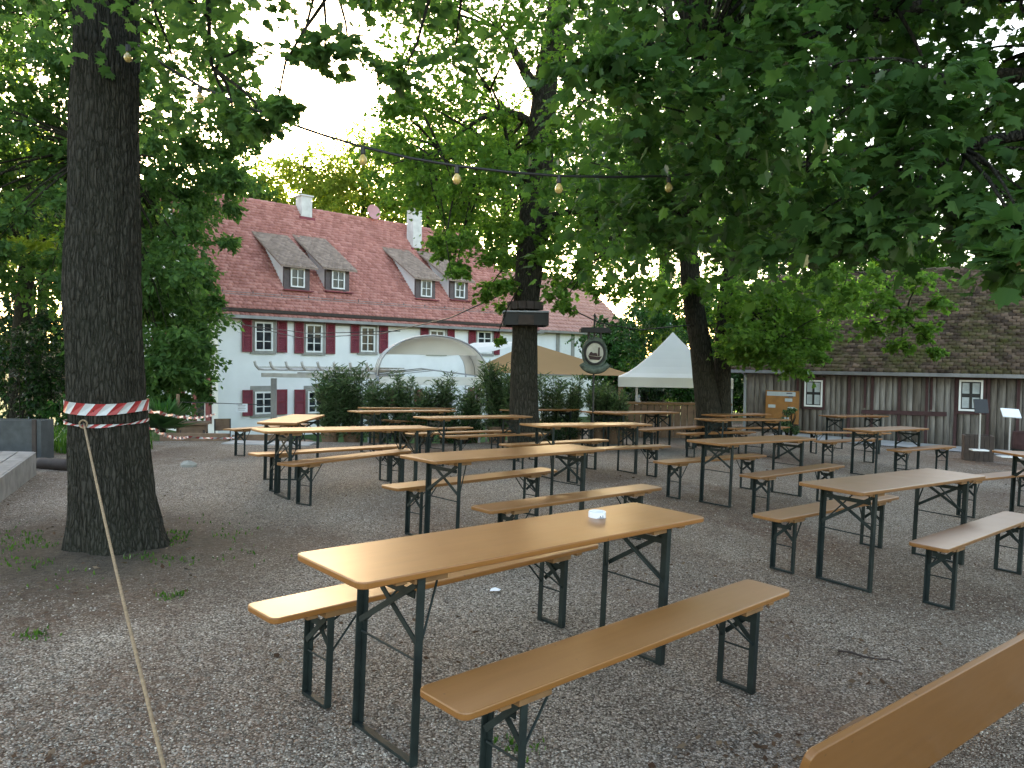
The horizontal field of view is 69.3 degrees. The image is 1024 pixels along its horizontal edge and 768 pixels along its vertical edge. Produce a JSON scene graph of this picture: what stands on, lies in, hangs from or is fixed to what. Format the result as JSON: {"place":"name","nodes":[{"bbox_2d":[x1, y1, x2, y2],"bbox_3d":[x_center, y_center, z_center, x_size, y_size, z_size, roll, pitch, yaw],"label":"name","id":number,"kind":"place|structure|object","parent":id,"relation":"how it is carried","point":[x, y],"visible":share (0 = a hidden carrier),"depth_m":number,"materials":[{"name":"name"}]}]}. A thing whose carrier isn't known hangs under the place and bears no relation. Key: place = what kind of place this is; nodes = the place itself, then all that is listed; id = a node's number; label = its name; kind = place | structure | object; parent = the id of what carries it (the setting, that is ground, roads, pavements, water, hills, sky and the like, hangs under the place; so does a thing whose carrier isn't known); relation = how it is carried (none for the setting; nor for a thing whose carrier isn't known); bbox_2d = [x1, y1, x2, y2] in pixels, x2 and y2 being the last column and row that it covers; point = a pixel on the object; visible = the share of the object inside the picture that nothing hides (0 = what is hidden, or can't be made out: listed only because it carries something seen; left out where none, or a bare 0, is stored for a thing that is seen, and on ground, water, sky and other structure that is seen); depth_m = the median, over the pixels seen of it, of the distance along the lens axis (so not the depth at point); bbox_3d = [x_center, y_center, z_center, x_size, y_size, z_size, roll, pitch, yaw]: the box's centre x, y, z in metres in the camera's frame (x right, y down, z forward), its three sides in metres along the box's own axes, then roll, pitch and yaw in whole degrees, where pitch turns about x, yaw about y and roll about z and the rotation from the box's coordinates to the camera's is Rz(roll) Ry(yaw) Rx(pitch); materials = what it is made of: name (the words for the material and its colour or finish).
{"place":"outdoors","nodes":[
{"label":"outdoors","id":0,"kind":"place"},
{"bbox_2d":[0,373,1023,767],"bbox_3d":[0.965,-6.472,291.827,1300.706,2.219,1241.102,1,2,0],"label":"ground","id":1,"kind":"structure","parent":0,"point":[220,465],"depth_m":4.63,"materials":[{"name":"grey gravel"}]},
{"bbox_2d":[0,451,35,501],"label":"wooden platform","id":2,"kind":"structure","parent":1,"relation":"on","point":[17,469],"depth_m":8.71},
{"bbox_2d":[0,418,53,457],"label":"planter box","id":3,"kind":"object","parent":1,"relation":"on","point":[32,435],"visible":0.74,"depth_m":11.58,"materials":[{"name":"grey metal"}]},
{"bbox_2d":[0,290,63,418],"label":"tree","id":4,"kind":"object","parent":1,"relation":"on","point":[40,317],"visible":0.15,"depth_m":37.28,"materials":[{"name":"green plant"}]},
{"bbox_2d":[0,319,64,418],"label":"bush","id":5,"kind":"object","parent":1,"relation":"on","point":[22,349],"visible":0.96,"depth_m":21.98,"materials":[{"name":"green plant"}]},
{"bbox_2d":[3,346,64,426],"bbox_3d":[-13.983,0.626,23.128,2.795,3.800,2.674,1,2,0],"label":"bush","id":6,"kind":"object","parent":1,"relation":"on","point":[60,363],"visible":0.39,"depth_m":22.31,"materials":[{"name":"green plant"}]},
{"bbox_2d":[35,393,67,429],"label":"bush","id":7,"kind":"object","parent":1,"relation":"on","point":[54,410],"visible":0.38,"depth_m":19.80,"materials":[{"name":"green plant"}]},
{"bbox_2d":[0,132,143,352],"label":"tree","id":8,"kind":"object","parent":1,"relation":"on","point":[40,220],"visible":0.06,"depth_m":40.97,"materials":[{"name":"green plant"}]},
{"bbox_2d":[0,38,174,418],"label":"oak tree","id":9,"kind":"object","parent":1,"relation":"on","point":[42,243],"visible":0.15,"depth_m":24.64,"materials":[{"name":"green plant"}]},
{"bbox_2d":[0,0,292,436],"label":"linden tree","id":10,"kind":"object","parent":1,"relation":"on","point":[181,352],"visible":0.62,"depth_m":19.60,"materials":[{"name":"green plant"}]},
{"bbox_2d":[148,395,201,433],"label":"yucca","id":11,"kind":"object","parent":1,"relation":"on","point":[158,420],"visible":0.81,"depth_m":16.39,"materials":[{"name":"green plant"}]},
{"bbox_2d":[160,432,287,440],"bbox_3d":[-6.322,1.190,16.285,2.723,0.220,0.306,1,2,-8],"label":"terrace edge","id":12,"kind":"object","parent":1,"relation":"on","point":[257,437],"visible":0.39,"depth_m":16.15,"materials":[{"name":"grey concrete"}]},
{"bbox_2d":[0,512,545,762],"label":"grass","id":13,"kind":"structure","parent":1,"relation":"on","point":[181,593],"depth_m":5.47,"materials":[{"name":"green plant"}]},
{"bbox_2d":[0,0,566,555],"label":"maple tree","id":14,"kind":"object","parent":1,"relation":"on","point":[102,298],"visible":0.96,"depth_m":5.75,"materials":[{"name":"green plant"}]},
{"bbox_2d":[63,398,148,415],"bbox_3d":[-3.280,0.178,6.003,0.613,0.113,0.614,1,2,0],"label":"barrier tape","id":15,"kind":"object","parent":14,"relation":"attached to","point":[73,408],"visible":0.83,"depth_m":5.74,"materials":[{"name":"multicoloured plastic"}]},
{"bbox_2d":[79,419,165,767],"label":"rope","id":16,"kind":"object","parent":14,"relation":"attached to","point":[154,729],"visible":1,"depth_m":3.52,"materials":[{"name":"beige fabric"}]},
{"bbox_2d":[124,44,877,193],"bbox_3d":[0.324,-2.030,5.920,6.587,1.206,1.063,0,2,-10],"label":"light string","id":17,"kind":"object","parent":14,"relation":"attached to","point":[128,58],"visible":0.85,"depth_m":5.48,"materials":[{"name":"black plastic"}]},
{"bbox_2d":[257,414,324,479],"bbox_3d":[-3.103,0.869,10.537,0.500,0.770,2.200,1,0,-5],"label":"beer table","id":18,"kind":"object","parent":1,"relation":"on","point":[295,420],"visible":0.75,"depth_m":9.76,"materials":[{"name":"brown wood"}]},
{"bbox_2d":[237,133,379,215],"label":"tree","id":19,"kind":"object","parent":1,"relation":"on","point":[288,174],"visible":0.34,"depth_m":59.93,"materials":[{"name":"green plant"}]},
{"bbox_2d":[248,444,406,492],"bbox_3d":[-2.251,1.050,9.339,0.250,0.470,2.200,2,1,43],"label":"bench","id":20,"kind":"object","parent":1,"relation":"on","point":[271,454],"visible":0.73,"depth_m":9.13,"materials":[{"name":"brown wood"}]},
{"bbox_2d":[253,360,404,442],"bbox_3d":[-5.961,0.950,24.689,3.950,3.401,3.454,1,2,12],"label":"pergola","id":21,"kind":"object","parent":1,"relation":"on","point":[302,367],"visible":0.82,"depth_m":23.84,"materials":[{"name":"wood"}]},
{"bbox_2d":[309,367,356,441],"bbox_3d":[-4.135,0.485,17.163,1.108,1.831,1.178,1,2,13],"label":"oleander","id":22,"kind":"object","parent":1,"relation":"on","point":[330,399],"visible":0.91,"depth_m":16.99,"materials":[{"name":"green plant"}]},
{"bbox_2d":[144,187,543,438],"bbox_3d":[-9.073,-3.540,40.323,18.900,12.877,11.795,-1,2,-44],"label":"farmhouse","id":23,"kind":"object","parent":1,"relation":"on","point":[301,265],"visible":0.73,"depth_m":34.96,"materials":[{"name":"white paint"}]},
{"bbox_2d":[254,391,270,413],"bbox_3d":[-10.568,0.801,31.541,0.802,0.960,0.077,-1,2,-44],"label":"window","id":24,"kind":"structure","parent":23,"relation":"in","point":[264,398],"depth_m":31.51,"materials":[{"name":"white paint"}]},
{"bbox_2d":[254,322,272,350],"bbox_3d":[-10.536,-2.016,31.448,0.799,1.230,0.077,-1,2,-44],"label":"window","id":25,"kind":"structure","parent":23,"relation":"in","point":[263,339],"depth_m":31.43,"materials":[{"name":"white paint"}]},
{"bbox_2d":[305,324,322,352],"bbox_3d":[-8.835,-2.030,33.064,0.810,1.249,0.077,-1,2,-44],"label":"window","id":26,"kind":"structure","parent":23,"relation":"in","point":[315,345],"depth_m":33.05,"materials":[{"name":"white paint"}]},
{"bbox_2d":[251,425,437,499],"bbox_3d":[-1.958,0.913,8.899,2.200,0.770,0.500,1,1,-37],"label":"beer table","id":27,"kind":"object","parent":1,"relation":"on","point":[289,432],"visible":0.84,"depth_m":8.58,"materials":[{"name":"brown wood"}]},
{"bbox_2d":[277,448,418,505],"bbox_3d":[-1.843,1.069,8.673,0.250,0.470,2.200,2,1,29],"label":"bench","id":28,"kind":"object","parent":1,"relation":"on","point":[311,464],"visible":0.88,"depth_m":8.19,"materials":[{"name":"brown wood"}]},
{"bbox_2d":[328,360,372,441],"bbox_3d":[-3.818,0.457,17.572,1.119,2.066,1.154,-1,2,-38],"label":"oleander","id":29,"kind":"object","parent":1,"relation":"on","point":[353,390],"visible":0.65,"depth_m":17.39,"materials":[{"name":"green plant"}]},
{"bbox_2d":[290,121,432,222],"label":"tree","id":30,"kind":"object","parent":1,"relation":"on","point":[340,169],"visible":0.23,"depth_m":62.78,"materials":[{"name":"green plant"}]},
{"bbox_2d":[356,376,398,442],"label":"oleander","id":31,"kind":"object","parent":1,"relation":"on","point":[374,397],"visible":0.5,"depth_m":17.11,"materials":[{"name":"green plant"}]},
{"bbox_2d":[346,399,437,442],"bbox_3d":[-2.634,0.878,16.884,1.979,1.054,1.942,1,2,14],"label":"bush","id":32,"kind":"object","parent":1,"relation":"on","point":[406,417],"visible":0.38,"depth_m":16.59,"materials":[{"name":"green plant"}]},
{"bbox_2d":[348,410,455,451],"bbox_3d":[-2.066,0.890,14.160,2.200,0.770,0.500,1,0,-44],"label":"beer table","id":33,"kind":"object","parent":1,"relation":"on","point":[363,412],"visible":0.73,"depth_m":13.75,"materials":[{"name":"brown wood"}]},
{"bbox_2d":[388,368,416,442],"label":"oleander","id":34,"kind":"object","parent":1,"relation":"on","point":[401,389],"visible":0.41,"depth_m":17.68,"materials":[{"name":"green plant"}]},
{"bbox_2d":[330,90,511,230],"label":"tree","id":35,"kind":"object","parent":1,"relation":"on","point":[356,161],"visible":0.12,"depth_m":62.41,"materials":[{"name":"green plant"}]},
{"bbox_2d":[248,544,597,708],"bbox_3d":[-0.316,1.214,3.936,0.250,0.470,2.200,4,2,44],"label":"bench","id":36,"kind":"object","parent":1,"relation":"on","point":[328,604],"visible":0.81,"depth_m":3.42,"materials":[{"name":"brown wood"}]},
{"bbox_2d":[406,378,442,442],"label":"oleander","id":37,"kind":"object","parent":1,"relation":"on","point":[426,401],"visible":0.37,"depth_m":17.23,"materials":[{"name":"green plant"}]},
{"bbox_2d":[374,335,487,441],"bbox_3d":[-2.657,0.411,23.019,3.114,3.740,4.560,0,2,-11],"label":"party tent","id":38,"kind":"object","parent":1,"relation":"on","point":[469,354],"visible":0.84,"depth_m":21.24,"materials":[{"name":"fabric"}]},
{"bbox_2d":[425,370,464,443],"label":"oleander","id":39,"kind":"object","parent":1,"relation":"on","point":[447,398],"visible":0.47,"depth_m":17.52,"materials":[{"name":"green plant"}]},
{"bbox_2d":[419,409,489,443],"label":"bush","id":40,"kind":"object","parent":1,"relation":"on","point":[461,422],"visible":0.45,"depth_m":16.43,"materials":[{"name":"green plant"}]},
{"bbox_2d":[405,430,510,452],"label":"bench","id":41,"kind":"object","parent":1,"relation":"on","point":[423,434],"visible":0.71,"depth_m":12.77,"materials":[{"name":"brown wood"}]},
{"bbox_2d":[452,379,485,443],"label":"oleander","id":42,"kind":"object","parent":1,"relation":"on","point":[473,403],"visible":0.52,"depth_m":17.17,"materials":[{"name":"green plant"}]},
{"bbox_2d":[381,467,556,535],"bbox_3d":[-0.339,1.141,7.259,0.250,0.470,2.200,3,1,42],"label":"bench","id":43,"kind":"object","parent":1,"relation":"on","point":[410,488],"visible":0.94,"depth_m":7.00,"materials":[{"name":"brown wood"}]},
{"bbox_2d":[413,415,532,465],"bbox_3d":[-0.621,0.925,12.406,2.200,0.770,0.500,1,0,-42],"label":"beer table","id":44,"kind":"object","parent":1,"relation":"on","point":[443,419],"visible":0.88,"depth_m":12.11,"materials":[{"name":"brown wood"}]},
{"bbox_2d":[396,75,579,273],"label":"tree","id":45,"kind":"object","parent":1,"relation":"on","point":[523,130],"visible":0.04,"depth_m":58.08,"materials":[{"name":"green plant"}]},
{"bbox_2d":[473,359,510,443],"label":"oleander","id":46,"kind":"object","parent":1,"relation":"on","point":[492,382],"visible":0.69,"depth_m":16.42,"materials":[{"name":"green plant"}]},
{"bbox_2d":[439,432,549,459],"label":"bench","id":47,"kind":"object","parent":1,"relation":"on","point":[466,437],"visible":0.66,"depth_m":12.20,"materials":[{"name":"brown wood"}]},
{"bbox_2d":[298,502,703,767],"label":"beer table","id":48,"kind":"object","parent":1,"relation":"on","point":[419,561],"visible":0.98,"depth_m":3.16,"materials":[{"name":"brown wood"}]},
{"bbox_2d":[400,444,604,533],"bbox_3d":[-0.019,1.010,6.885,2.200,0.770,0.500,1,2,-44],"label":"beer table","id":49,"kind":"object","parent":1,"relation":"on","point":[458,459],"visible":0.87,"depth_m":6.52,"materials":[{"name":"brown wood"}]},
{"bbox_2d":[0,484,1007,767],"bbox_3d":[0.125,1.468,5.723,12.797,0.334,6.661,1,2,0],"label":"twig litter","id":50,"kind":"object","parent":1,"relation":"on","point":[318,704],"visible":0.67,"depth_m":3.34,"materials":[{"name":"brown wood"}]},
{"bbox_2d":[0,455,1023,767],"bbox_3d":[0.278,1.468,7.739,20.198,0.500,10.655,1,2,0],"label":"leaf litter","id":51,"kind":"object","parent":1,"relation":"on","point":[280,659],"visible":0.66,"depth_m":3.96,"materials":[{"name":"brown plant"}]},
{"bbox_2d":[350,0,682,447],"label":"maple tree","id":52,"kind":"object","parent":1,"relation":"on","point":[502,152],"visible":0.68,"depth_m":14.01,"materials":[{"name":"green plant"}]},
{"bbox_2d":[502,301,548,326],"bbox_3d":[0.265,-1.414,14.996,0.911,0.480,0.974,1,2,-2],"label":"trunk box","id":53,"kind":"object","parent":52,"relation":"attached to","point":[539,318],"visible":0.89,"depth_m":14.55,"materials":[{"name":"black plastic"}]},
{"bbox_2d":[538,371,569,440],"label":"oleander","id":54,"kind":"object","parent":1,"relation":"on","point":[555,398],"visible":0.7,"depth_m":17.27,"materials":[{"name":"green plant"}]},
{"bbox_2d":[499,439,608,469],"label":"bench","id":55,"kind":"object","parent":1,"relation":"on","point":[595,442],"visible":0.78,"depth_m":11.41,"materials":[{"name":"brown wood"}]},
{"bbox_2d":[470,342,637,442],"bbox_3d":[0.567,0.678,22.120,5.952,3.961,2.239,1,2,22],"label":"shade sail","id":56,"kind":"object","parent":1,"relation":"on","point":[555,362],"visible":0.34,"depth_m":22.36,"materials":[{"name":"beige fabric"}]},
{"bbox_2d":[540,413,580,440],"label":"bush","id":57,"kind":"object","parent":1,"relation":"on","point":[562,435],"visible":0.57,"depth_m":16.82,"materials":[{"name":"green plant"}]},
{"bbox_2d":[498,269,629,416],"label":"house wing","id":58,"kind":"structure","parent":1,"relation":"on","point":[560,330],"depth_m":45.30,"materials":[{"name":"white paint"}]},
{"bbox_2d":[471,484,661,539],"bbox_3d":[0.545,1.193,6.378,2.200,0.470,0.250,1,2,-44],"label":"bench","id":59,"kind":"object","parent":1,"relation":"on","point":[516,508],"visible":0.77,"depth_m":6.18,"materials":[{"name":"brown wood"}]},
{"bbox_2d":[559,374,586,439],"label":"oleander","id":60,"kind":"object","parent":1,"relation":"on","point":[573,400],"visible":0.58,"depth_m":17.41,"materials":[{"name":"green plant"}]},
{"bbox_2d":[520,422,651,478],"bbox_3d":[1.143,0.986,11.214,2.200,0.770,0.500,1,1,-33],"label":"beer table","id":61,"kind":"object","parent":1,"relation":"on","point":[558,426],"visible":0.82,"depth_m":11.12,"materials":[{"name":"brown wood"}]},
{"bbox_2d":[579,313,610,445],"bbox_3d":[1.723,-0.064,15.550,0.653,2.855,0.245,1,2,-4],"label":"emblem sign","id":62,"kind":"object","parent":1,"relation":"on","point":[594,353],"visible":0.98,"depth_m":15.49,"materials":[{"name":"black plastic"}]},
{"bbox_2d":[581,379,617,442],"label":"oleander","id":63,"kind":"object","parent":1,"relation":"on","point":[600,394],"visible":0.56,"depth_m":17.32,"materials":[{"name":"green plant"}]},
{"bbox_2d":[420,579,789,767],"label":"bench","id":64,"kind":"object","parent":1,"relation":"on","point":[508,687],"visible":1,"depth_m":2.84,"materials":[{"name":"brown wood"}]},
{"bbox_2d":[565,313,649,421],"bbox_3d":[5.032,-0.576,38.076,4.724,6.255,4.414,1,2,0],"label":"thicket","id":65,"kind":"object","parent":1,"relation":"on","point":[613,347],"visible":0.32,"depth_m":37.34,"materials":[{"name":"green plant"}]},
{"bbox_2d":[600,389,630,443],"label":"oleander","id":66,"kind":"object","parent":1,"relation":"on","point":[620,403],"visible":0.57,"depth_m":17.03,"materials":[{"name":"green plant"}]},
{"bbox_2d":[567,444,670,483],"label":"bench","id":67,"kind":"object","parent":1,"relation":"on","point":[655,447],"visible":0.66,"depth_m":11.06,"materials":[{"name":"brown wood"}]},
{"bbox_2d":[600,411,678,445],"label":"beer table","id":68,"kind":"object","parent":1,"relation":"on","point":[622,414],"visible":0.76,"depth_m":15.91,"materials":[{"name":"brown wood"}]},
{"bbox_2d":[564,69,729,401],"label":"tree","id":69,"kind":"object","parent":1,"relation":"on","point":[662,267],"visible":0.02,"depth_m":57.06,"materials":[{"name":"green plant"}]},
{"bbox_2d":[624,387,670,419],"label":"bush","id":70,"kind":"object","parent":1,"relation":"on","point":[655,393],"visible":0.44,"depth_m":24.76,"materials":[{"name":"green plant"}]},
{"bbox_2d":[610,302,688,399],"bbox_3d":[5.693,-0.916,29.955,3.551,5.333,2.637,1,2,0],"label":"bush","id":71,"kind":"object","parent":1,"relation":"on","point":[658,321],"visible":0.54,"depth_m":29.54,"materials":[{"name":"green plant"}]},
{"bbox_2d":[610,270,693,404],"bbox_3d":[7.278,-1.743,38.005,5.690,8.165,4.464,1,2,0],"label":"thicket","id":72,"kind":"object","parent":1,"relation":"on","point":[674,318],"visible":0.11,"depth_m":37.41,"materials":[{"name":"green plant"}]},
{"bbox_2d":[618,332,732,412],"bbox_3d":[4.454,-0.057,20.652,2.924,2.776,2.924,1,2,9],"label":"marquee","id":73,"kind":"object","parent":1,"relation":"on","point":[666,363],"visible":0.76,"depth_m":19.61,"materials":[{"name":"white fabric"}]},
{"bbox_2d":[624,401,731,437],"bbox_3d":[4.190,0.932,19.242,2.900,0.905,0.460,1,2,0],"label":"bar counter","id":74,"kind":"object","parent":1,"relation":"on","point":[687,415],"visible":0.49,"depth_m":19.07,"materials":[{"name":"brown wood"}]},
{"bbox_2d":[659,353,713,415],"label":"bush","id":75,"kind":"object","parent":1,"relation":"on","point":[683,394],"visible":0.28,"depth_m":26.41,"materials":[{"name":"green plant"}]},
{"bbox_2d":[661,272,742,405],"bbox_3d":[9.970,-1.761,37.821,6.038,8.379,4.572,1,2,0],"label":"thicket","id":76,"kind":"object","parent":1,"relation":"on","point":[709,317],"visible":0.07,"depth_m":37.32,"materials":[{"name":"green plant"}]},
{"bbox_2d":[653,453,766,498],"bbox_3d":[2.652,1.210,9.805,2.200,0.470,0.250,1,1,-40],"label":"bench","id":77,"kind":"object","parent":1,"relation":"on","point":[681,462],"visible":0.97,"depth_m":9.42,"materials":[{"name":"brown wood"}]},
{"bbox_2d":[731,373,746,417],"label":"bush","id":78,"kind":"object","parent":1,"relation":"on","point":[738,385],"visible":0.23,"depth_m":26.64,"materials":[{"name":"green plant"}]},
{"bbox_2d":[694,418,790,457],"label":"beer table","id":79,"kind":"object","parent":1,"relation":"on","point":[720,421],"visible":0.81,"depth_m":14.18,"materials":[{"name":"brown wood"}]},
{"bbox_2d":[687,435,815,507],"bbox_3d":[3.075,1.083,9.432,2.200,0.770,0.500,1,1,-40],"label":"beer table","id":80,"kind":"object","parent":1,"relation":"on","point":[733,442],"visible":0.99,"depth_m":9.08,"materials":[{"name":"brown wood"}]},
{"bbox_2d":[549,2,959,447],"bbox_3d":[4.817,-4.051,16.507,8.553,11.095,8.323,2,2,27],"label":"linden tree","id":81,"kind":"object","parent":1,"relation":"on","point":[762,341],"visible":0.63,"depth_m":15.43,"materials":[{"name":"green plant"}]},
{"bbox_2d":[487,0,1023,328],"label":"maple tree","id":82,"kind":"object","parent":1,"relation":"on","point":[748,50],"visible":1,"depth_m":5.01,"materials":[{"name":"green plant"}]},
{"bbox_2d":[739,463,844,513],"bbox_3d":[3.389,1.257,8.878,2.200,0.470,0.250,1,2,-43],"label":"bench","id":83,"kind":"object","parent":1,"relation":"on","point":[768,476],"visible":0.84,"depth_m":8.52,"materials":[{"name":"brown wood"}]},
{"bbox_2d":[749,142,900,285],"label":"tree","id":84,"kind":"object","parent":1,"relation":"on","point":[780,264],"depth_m":46.86,"materials":[{"name":"green plant"}]},
{"bbox_2d":[753,494,898,573],"bbox_3d":[2.800,1.288,6.498,2.200,0.470,0.250,1,2,-41],"label":"bench","id":85,"kind":"object","parent":1,"relation":"on","point":[793,516],"visible":0.77,"depth_m":6.05,"materials":[{"name":"brown wood"}]},
{"bbox_2d":[814,438,882,463],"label":"bench","id":86,"kind":"object","parent":1,"relation":"on","point":[831,442],"visible":0.81,"depth_m":13.59,"materials":[{"name":"brown wood"}]},
{"bbox_2d":[819,415,888,448],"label":"beer table","id":87,"kind":"object","parent":1,"relation":"on","point":[843,417],"visible":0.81,"depth_m":17.65,"materials":[{"name":"brown wood"}]},
{"bbox_2d":[731,266,1023,449],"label":"barn","id":88,"kind":"structure","parent":1,"relation":"on","point":[980,338],"depth_m":19.90,"materials":[{"name":"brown wood"}]},
{"bbox_2d":[804,380,822,406],"bbox_3d":[8.516,0.263,20.936,0.481,0.750,0.072,2,2,33],"label":"window","id":89,"kind":"structure","parent":88,"relation":"in","point":[812,397],"depth_m":20.93,"materials":[{"name":"white paint"}]},
{"bbox_2d":[958,380,982,410],"bbox_3d":[11.667,0.294,18.850,0.520,0.791,0.072,2,2,33],"label":"window","id":90,"kind":"structure","parent":88,"relation":"in","point":[969,390],"depth_m":18.86,"materials":[{"name":"white paint"}]},
{"bbox_2d":[843,426,928,474],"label":"beer table","id":91,"kind":"object","parent":1,"relation":"on","point":[876,431],"visible":0.91,"depth_m":12.54,"materials":[{"name":"brown wood"}]},
{"bbox_2d":[799,468,985,592],"bbox_3d":[3.181,1.165,6.131,2.200,0.770,0.500,1,2,-37],"label":"beer table","id":92,"kind":"object","parent":1,"relation":"on","point":[873,487],"visible":1,"depth_m":5.81,"materials":[{"name":"brown wood"}]},
{"bbox_2d":[799,629,1023,767],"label":"bench","id":93,"kind":"object","parent":1,"relation":"on","point":[931,723],"visible":1,"depth_m":2.84,"materials":[{"name":"brown wood"}]},
{"bbox_2d":[853,229,973,270],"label":"tree","id":94,"kind":"object","parent":1,"relation":"on","point":[929,263],"visible":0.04,"depth_m":43.72,"materials":[{"name":"green plant"}]},
{"bbox_2d":[886,445,955,471],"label":"bench","id":95,"kind":"object","parent":1,"relation":"on","point":[909,450],"visible":0.93,"depth_m":12.57,"materials":[{"name":"brown wood"}]},
{"bbox_2d":[909,511,1023,610],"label":"bench","id":96,"kind":"object","parent":1,"relation":"on","point":[953,541],"visible":1,"depth_m":5.39,"materials":[{"name":"brown wood"}]},
{"bbox_2d":[961,434,993,461],"bbox_3d":[9.917,1.358,15.789,0.533,0.533,0.430,2,2,24],"label":"wooden planter","id":97,"kind":"object","parent":1,"relation":"on","point":[969,441],"visible":0.95,"depth_m":15.62,"materials":[{"name":"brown wood"}]},
{"bbox_2d":[956,470,1023,517],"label":"bench","id":98,"kind":"object","parent":1,"relation":"on","point":[998,475],"visible":0.52,"depth_m":8.92,"materials":[{"name":"brown wood"}]},
{"bbox_2d":[992,450,1023,512],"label":"beer table","id":99,"kind":"object","parent":1,"relation":"on","point":[1015,455],"visible":0.92,"depth_m":9.25,"materials":[{"name":"brown wood"}]},
{"bbox_2d":[0,0,1023,356],"label":"sky","id":100,"kind":"structure","parent":0,"point":[332,106],"materials":[{"name":"white"}]},
{"bbox_2d":[768,432,1011,454],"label":"pavement","id":101,"kind":"structure","parent":0,"point":[901,444],"depth_m":19.28,"materials":[{"name":"concrete"}]},
{"bbox_2d":[765,390,799,431],"bbox_3d":[7.747,0.805,21.256,0.920,1.226,0.113,2,2,33],"label":"notice board","id":102,"kind":"object","parent":101,"relation":"on","point":[777,403],"visible":0.84,"depth_m":21.23,"materials":[{"name":"brown wood"}]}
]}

